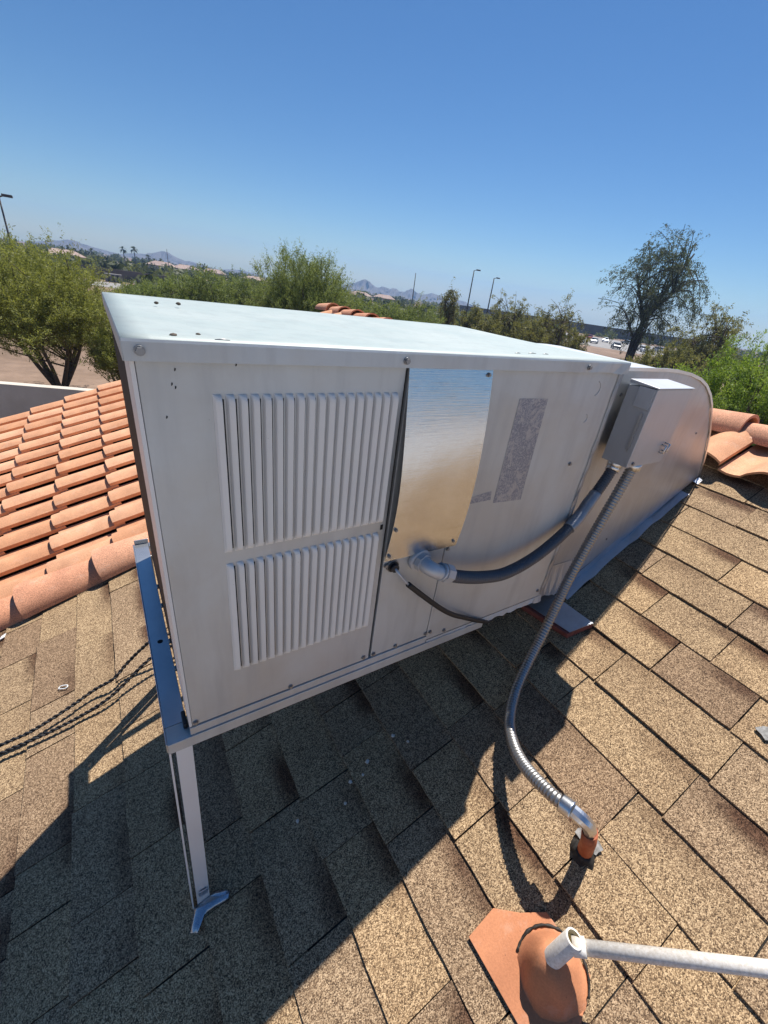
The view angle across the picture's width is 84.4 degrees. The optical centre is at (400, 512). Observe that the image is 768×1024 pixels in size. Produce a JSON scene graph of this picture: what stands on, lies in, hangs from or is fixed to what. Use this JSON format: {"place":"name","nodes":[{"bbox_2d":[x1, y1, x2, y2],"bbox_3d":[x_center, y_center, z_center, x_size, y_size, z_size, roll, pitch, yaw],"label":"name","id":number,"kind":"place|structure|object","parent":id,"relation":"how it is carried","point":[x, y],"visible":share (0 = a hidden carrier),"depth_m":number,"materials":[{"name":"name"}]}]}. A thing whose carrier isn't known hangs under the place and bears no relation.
{"place":"outdoors","nodes":[
{"label":"outdoors","id":0,"kind":"place"},
{"bbox_2d":[26,240,256,275],"bbox_3d":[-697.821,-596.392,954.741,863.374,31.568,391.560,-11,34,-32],"label":"mountain","id":1,"kind":"structure","parent":0,"point":[170,259],"depth_m":970.26,"materials":[{"name":"grey stone"}]},
{"bbox_2d":[89,282,662,355],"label":"road","id":2,"kind":"structure","parent":0,"point":[603,344],"depth_m":113.25,"materials":[{"name":"grey asphalt"}]},
{"bbox_2d":[590,337,598,343],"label":"parked car","id":3,"kind":"object","parent":2,"relation":"on","point":[595,340],"visible":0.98,"depth_m":118.01,"materials":[{"name":"silver metal"}]},
{"bbox_2d":[610,342,620,349],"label":"parked car","id":4,"kind":"object","parent":2,"relation":"on","point":[617,345],"visible":0.99,"depth_m":104.47,"materials":[{"name":"grey paint"}]},
{"bbox_2d":[637,345,647,351],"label":"parked car","id":5,"kind":"object","parent":2,"relation":"on","point":[642,348],"visible":0.44,"depth_m":109.82,"materials":[{"name":"white paint"}]},
{"bbox_2d":[0,238,763,396],"bbox_3d":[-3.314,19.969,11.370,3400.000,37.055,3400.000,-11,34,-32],"label":"ground","id":6,"kind":"structure","parent":0,"point":[14,368],"depth_m":17.99,"materials":[{"name":"beige soil"}]},
{"bbox_2d":[0,193,16,260],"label":"street lamp","id":7,"kind":"object","parent":6,"relation":"on","point":[8,196],"visible":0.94,"depth_m":38.78,"materials":[{"name":"grey metal"}]},
{"bbox_2d":[0,381,92,417],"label":"block wall","id":8,"kind":"structure","parent":6,"relation":"on","point":[16,398],"depth_m":8.98,"materials":[{"name":"grey concrete"}]},
{"bbox_2d":[0,223,127,386],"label":"tree","id":9,"kind":"object","parent":6,"relation":"on","point":[42,304],"visible":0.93,"depth_m":12.95,"materials":[{"name":"green plant"}]},
{"bbox_2d":[48,248,86,258],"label":"house","id":10,"kind":"structure","parent":6,"relation":"on","point":[75,253],"depth_m":123.19,"materials":[{"name":"paint"}]},
{"bbox_2d":[87,248,95,254],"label":"palm tree","id":11,"kind":"object","parent":6,"relation":"on","point":[91,251],"visible":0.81,"depth_m":188.50,"materials":[{"name":"grey plant"}]},
{"bbox_2d":[79,299,119,381],"bbox_3d":[-9.124,-5.073,13.833,2.254,3.405,2.378,-11,34,-32],"label":"bush","id":12,"kind":"object","parent":6,"relation":"on","point":[104,357],"visible":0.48,"depth_m":13.28,"materials":[{"name":"green plant"}]},
{"bbox_2d":[104,273,122,282],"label":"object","id":13,"kind":"object","parent":6,"relation":"on","point":[109,278],"visible":0.62,"depth_m":75.78,"materials":[{"name":"metal"}]},
{"bbox_2d":[118,246,126,260],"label":"palm tree","id":14,"kind":"object","parent":6,"relation":"on","point":[124,251],"visible":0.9,"depth_m":196.74,"materials":[{"name":"grey plant"}]},
{"bbox_2d":[0,254,257,289],"bbox_3d":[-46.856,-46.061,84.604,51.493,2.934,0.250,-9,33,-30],"label":"buildings","id":15,"kind":"structure","parent":6,"relation":"on","point":[131,275],"depth_m":80.32,"materials":[{"name":"white"}]},
{"bbox_2d":[130,246,137,263],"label":"palm tree","id":16,"kind":"object","parent":6,"relation":"on","point":[133,249],"visible":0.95,"depth_m":201.12,"materials":[{"name":"grey plant"}]},
{"bbox_2d":[108,275,173,297],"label":"tree","id":17,"kind":"object","parent":6,"relation":"on","point":[130,289],"visible":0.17,"depth_m":25.36,"materials":[{"name":"green plant"}]},
{"bbox_2d":[145,261,176,268],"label":"house","id":18,"kind":"structure","parent":6,"relation":"on","point":[157,263],"depth_m":199.70,"materials":[{"name":"paint"}]},
{"bbox_2d":[138,269,215,301],"bbox_3d":[-14.503,-13.657,27.865,5.001,4.458,5.992,-11,34,-32],"label":"tree","id":19,"kind":"object","parent":6,"relation":"on","point":[169,283],"visible":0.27,"depth_m":26.59,"materials":[{"name":"green plant"}]},
{"bbox_2d":[175,264,198,270],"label":"house","id":20,"kind":"structure","parent":6,"relation":"on","point":[181,266],"depth_m":207.94,"materials":[{"name":"paint"}]},
{"bbox_2d":[165,262,239,303],"bbox_3d":[-13.001,-13.861,28.176,5.217,4.954,5.064,0,29,-16],"label":"tree","id":21,"kind":"object","parent":6,"relation":"on","point":[204,286],"visible":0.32,"depth_m":27.10,"materials":[{"name":"green plant"}]},
{"bbox_2d":[204,268,225,276],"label":"house","id":22,"kind":"structure","parent":6,"relation":"on","point":[218,272],"depth_m":225.97,"materials":[{"name":"paint"}]},
{"bbox_2d":[207,264,267,306],"bbox_3d":[-11.065,-14.574,29.963,5.540,5.094,5.430,-11,34,-32],"label":"tree","id":23,"kind":"object","parent":6,"relation":"on","point":[240,292],"visible":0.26,"depth_m":28.99,"materials":[{"name":"green plant"}]},
{"bbox_2d":[241,276,267,281],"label":"house","id":24,"kind":"structure","parent":6,"relation":"on","point":[258,278],"depth_m":174.84,"materials":[{"name":"paint"}]},
{"bbox_2d":[244,237,369,311],"bbox_3d":[-4.572,-9.529,20.564,5.554,6.428,5.945,-11,34,-32],"label":"tree","id":25,"kind":"object","parent":6,"relation":"on","point":[304,293],"visible":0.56,"depth_m":19.05,"materials":[{"name":"green plant"}]},
{"bbox_2d":[349,291,371,296],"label":"house","id":26,"kind":"structure","parent":6,"relation":"on","point":[362,292],"depth_m":198.22,"materials":[{"name":"paint"}]},
{"bbox_2d":[337,289,385,316],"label":"tree","id":27,"kind":"object","parent":6,"relation":"on","point":[368,309],"visible":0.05,"depth_m":29.39,"materials":[{"name":"green plant"}]},
{"bbox_2d":[0,303,767,1023],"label":"house","id":28,"kind":"structure","parent":6,"relation":"on","point":[448,827],"depth_m":1.14,"materials":[{"name":"brown"}]},
{"bbox_2d":[0,633,168,746],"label":"twisted cable","id":29,"kind":"object","parent":28,"relation":"on","point":[61,712],"visible":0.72,"depth_m":1.49,"materials":[{"name":"black rubber"}]},
{"bbox_2d":[0,645,171,755],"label":"twisted cable","id":30,"kind":"object","parent":28,"relation":"on","point":[91,709],"visible":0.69,"depth_m":1.46,"materials":[{"name":"black rubber"}]},
{"bbox_2d":[189,890,229,933],"bbox_3d":[-0.458,0.940,1.009,0.048,0.040,0.099,30,35,34],"label":"mounting foot","id":31,"kind":"object","parent":28,"relation":"on","point":[209,903],"visible":1,"depth_m":1.01,"materials":[{"name":"metal"}]},
{"bbox_2d":[133,538,481,909],"bbox_3d":[-0.262,0.442,1.377,0.935,0.610,0.738,-11,34,-32],"label":"equipment stand","id":32,"kind":"object","parent":28,"relation":"on","point":[180,740],"visible":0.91,"depth_m":0.91,"materials":[{"name":"silver metal"}]},
{"bbox_2d":[102,292,630,734],"bbox_3d":[-0.096,-0.101,1.101,0.996,0.713,0.656,-11,34,-32],"label":"air conditioner","id":33,"kind":"object","parent":32,"relation":"on","point":[305,478],"visible":1,"depth_m":0.74,"materials":[{"name":"white metal"}]},
{"bbox_2d":[386,560,494,623],"bbox_3d":[0.148,0.212,1.070,0.478,0.355,0.063,-16,37,-38],"label":"control cable","id":34,"kind":"object","parent":33,"relation":"hanging from","point":[393,566],"visible":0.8,"depth_m":0.94,"materials":[{"name":"black rubber"}]},
{"bbox_2d":[408,461,621,583],"bbox_3d":[0.324,0.026,1.041,0.696,0.256,0.074,-12,34,-33],"label":"liquidtight conduit","id":35,"kind":"object","parent":33,"relation":"attached to","point":[423,562],"visible":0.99,"depth_m":1.05,"materials":[{"name":"grey"}]},
{"bbox_2d":[469,908,590,1023],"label":"vent flashing","id":36,"kind":"object","parent":28,"relation":"on","point":[533,986],"visible":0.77,"depth_m":0.83,"materials":[{"name":"orange paint"}]},
{"bbox_2d":[544,927,767,978],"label":"drain pipe","id":37,"kind":"object","parent":36,"relation":"on","point":[565,946],"visible":1,"depth_m":0.75,"materials":[{"name":"white plastic"}]},
{"bbox_2d":[521,594,592,637],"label":"mounting block","id":38,"kind":"structure","parent":28,"relation":"on","point":[569,621],"depth_m":1.42,"materials":[{"name":"metal"}]},
{"bbox_2d":[570,828,602,868],"bbox_3d":[0.426,0.735,0.947,0.063,0.143,0.088,29,34,33],"label":"conduit stub","id":39,"kind":"object","parent":28,"relation":"on","point":[584,850],"visible":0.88,"depth_m":0.95,"materials":[{"name":"orange paint"}]},
{"bbox_2d":[538,343,712,599],"bbox_3d":[0.770,-0.209,1.667,1.123,0.789,0.483,-14,35,-35],"label":"duct elbow","id":40,"kind":"object","parent":28,"relation":"on","point":[653,493],"visible":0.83,"depth_m":1.54,"materials":[{"name":"silver metal"}]},
{"bbox_2d":[602,379,694,467],"bbox_3d":[0.659,-0.247,1.147,0.184,0.216,0.124,-11,34,-32],"label":"disconnect box","id":41,"kind":"object","parent":40,"relation":"attached to","point":[647,419],"visible":1,"depth_m":1.10,"materials":[{"name":"grey metal"}]},
{"bbox_2d":[504,465,641,838],"bbox_3d":[0.449,0.275,1.075,0.201,0.684,0.697,14,29,10],"label":"flexible metal conduit","id":42,"kind":"object","parent":41,"relation":"attached to","point":[567,807],"visible":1,"depth_m":1.21,"materials":[{"name":"metal"}]},
{"bbox_2d":[755,726,767,740],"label":"sealant smear","id":43,"kind":"object","parent":28,"relation":"on","point":[762,731],"visible":1,"depth_m":1.09},
{"bbox_2d":[0,238,767,382],"bbox_3d":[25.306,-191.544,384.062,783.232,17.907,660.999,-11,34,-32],"label":"distant trees","id":44,"kind":"object","parent":6,"relation":"on","point":[111,261],"visible":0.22,"depth_m":110.34,"materials":[{"name":"green plant"}]},
{"bbox_2d":[374,294,394,301],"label":"house","id":45,"kind":"structure","parent":6,"relation":"on","point":[386,297],"depth_m":221.04,"materials":[{"name":"paint"}]},
{"bbox_2d":[369,297,415,320],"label":"tree","id":46,"kind":"object","parent":6,"relation":"on","point":[391,311],"visible":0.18,"depth_m":31.41,"materials":[{"name":"green plant"}]},
{"bbox_2d":[392,292,446,323],"bbox_3d":[1.188,-13.549,31.354,4.730,5.247,4.900,-11,34,-32],"label":"tree","id":47,"kind":"object","parent":6,"relation":"on","point":[410,315],"visible":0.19,"depth_m":30.52,"materials":[{"name":"green plant"}]},
{"bbox_2d":[437,277,460,324],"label":"tree","id":48,"kind":"object","parent":6,"relation":"on","point":[449,309],"visible":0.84,"depth_m":39.07,"materials":[{"name":"green plant"}]},
{"bbox_2d":[453,302,485,329],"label":"shrub","id":49,"kind":"object","parent":6,"relation":"on","point":[473,316],"visible":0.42,"depth_m":42.00,"materials":[{"name":"green plant"}]},
{"bbox_2d":[465,269,480,316],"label":"street lamp","id":50,"kind":"object","parent":6,"relation":"on","point":[470,290],"visible":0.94,"depth_m":83.08,"materials":[{"name":"grey metal"}]},
{"bbox_2d":[470,308,508,335],"bbox_3d":[7.651,-15.022,36.523,3.486,4.851,3.669,18,30,17],"label":"shrub","id":51,"kind":"object","parent":6,"relation":"on","point":[492,327],"visible":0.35,"depth_m":35.80,"materials":[{"name":"green plant"}]},
{"bbox_2d":[485,277,499,321],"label":"street lamp","id":52,"kind":"object","parent":6,"relation":"on","point":[490,295],"visible":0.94,"depth_m":91.67,"materials":[{"name":"grey metal"}]},
{"bbox_2d":[484,288,532,336],"bbox_3d":[9.656,-16.241,37.701,4.923,6.494,4.402,17,29,15],"label":"tree","id":53,"kind":"object","parent":6,"relation":"on","point":[506,317],"visible":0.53,"depth_m":36.70,"materials":[{"name":"green plant"}]},
{"bbox_2d":[505,314,548,343],"bbox_3d":[10.659,-14.200,35.792,3.943,4.878,3.528,14,29,10],"label":"shrub","id":54,"kind":"object","parent":6,"relation":"on","point":[526,333],"visible":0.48,"depth_m":34.91,"materials":[{"name":"green plant"}]},
{"bbox_2d":[520,288,587,347],"bbox_3d":[14.319,-16.196,38.159,5.197,7.239,5.712,-11,34,-32],"label":"tree","id":55,"kind":"object","parent":6,"relation":"on","point":[562,329],"visible":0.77,"depth_m":37.67,"materials":[{"name":"green plant"}]},
{"bbox_2d":[459,305,690,344],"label":"freeway wall","id":56,"kind":"structure","parent":6,"relation":"on","point":[593,329],"depth_m":213.31,"materials":[{"name":"grey concrete"}]},
{"bbox_2d":[561,327,590,351],"bbox_3d":[16.058,-15.453,40.341,3.703,4.380,3.580,-11,34,-32],"label":"shrub","id":57,"kind":"object","parent":6,"relation":"on","point":[579,339],"visible":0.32,"depth_m":39.39,"materials":[{"name":"green plant"}]},
{"bbox_2d":[620,345,664,367],"bbox_3d":[19.283,-11.261,33.643,4.119,3.886,4.034,19,30,18],"label":"shrub","id":58,"kind":"object","parent":6,"relation":"on","point":[647,359],"visible":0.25,"depth_m":32.55,"materials":[{"name":"green plant"}]},
{"bbox_2d":[592,223,718,360],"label":"tall tree","id":59,"kind":"object","parent":6,"relation":"on","point":[647,310],"visible":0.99,"depth_m":45.74,"materials":[{"name":"green plant"}]},
{"bbox_2d":[653,340,707,379],"bbox_3d":[20.139,-9.979,30.599,3.861,4.625,3.644,-11,34,-32],"label":"shrub","id":60,"kind":"object","parent":6,"relation":"on","point":[686,357],"visible":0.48,"depth_m":29.86,"materials":[{"name":"green plant"}]},
{"bbox_2d":[656,361,709,377],"bbox_3d":[8.066,-2.711,13.395,3.097,4.167,2.852,-11,34,-32],"label":"bush","id":61,"kind":"object","parent":6,"relation":"on","point":[683,368],"visible":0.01,"depth_m":12.52,"materials":[{"name":"green plant"}]},
{"bbox_2d":[664,300,755,376],"bbox_3d":[23.347,-12.067,32.399,5.353,7.554,4.900,2,29,-11],"label":"tree","id":62,"kind":"object","parent":6,"relation":"on","point":[715,344],"visible":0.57,"depth_m":31.78,"materials":[{"name":"green plant"}]},
{"bbox_2d":[686,329,767,412],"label":"bush","id":63,"kind":"object","parent":6,"relation":"on","point":[721,361],"visible":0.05,"depth_m":10.68,"materials":[{"name":"green plant"}]},
{"bbox_2d":[700,333,767,445],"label":"bush","id":64,"kind":"object","parent":6,"relation":"on","point":[744,384],"visible":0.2,"depth_m":9.83,"materials":[{"name":"green plant"}]},
{"bbox_2d":[743,382,767,445],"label":"bush","id":65,"kind":"object","parent":6,"relation":"on","point":[763,402],"depth_m":10.07,"materials":[{"name":"green plant"}]},
{"bbox_2d":[0,0,767,351],"label":"sky","id":66,"kind":"structure","parent":0,"point":[534,146],"materials":[{"name":"blue"}]},
{"bbox_2d":[331,279,479,307],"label":"mountain","id":67,"kind":"structure","parent":0,"point":[372,288],"depth_m":1137.00,"materials":[{"name":"grey stone"}]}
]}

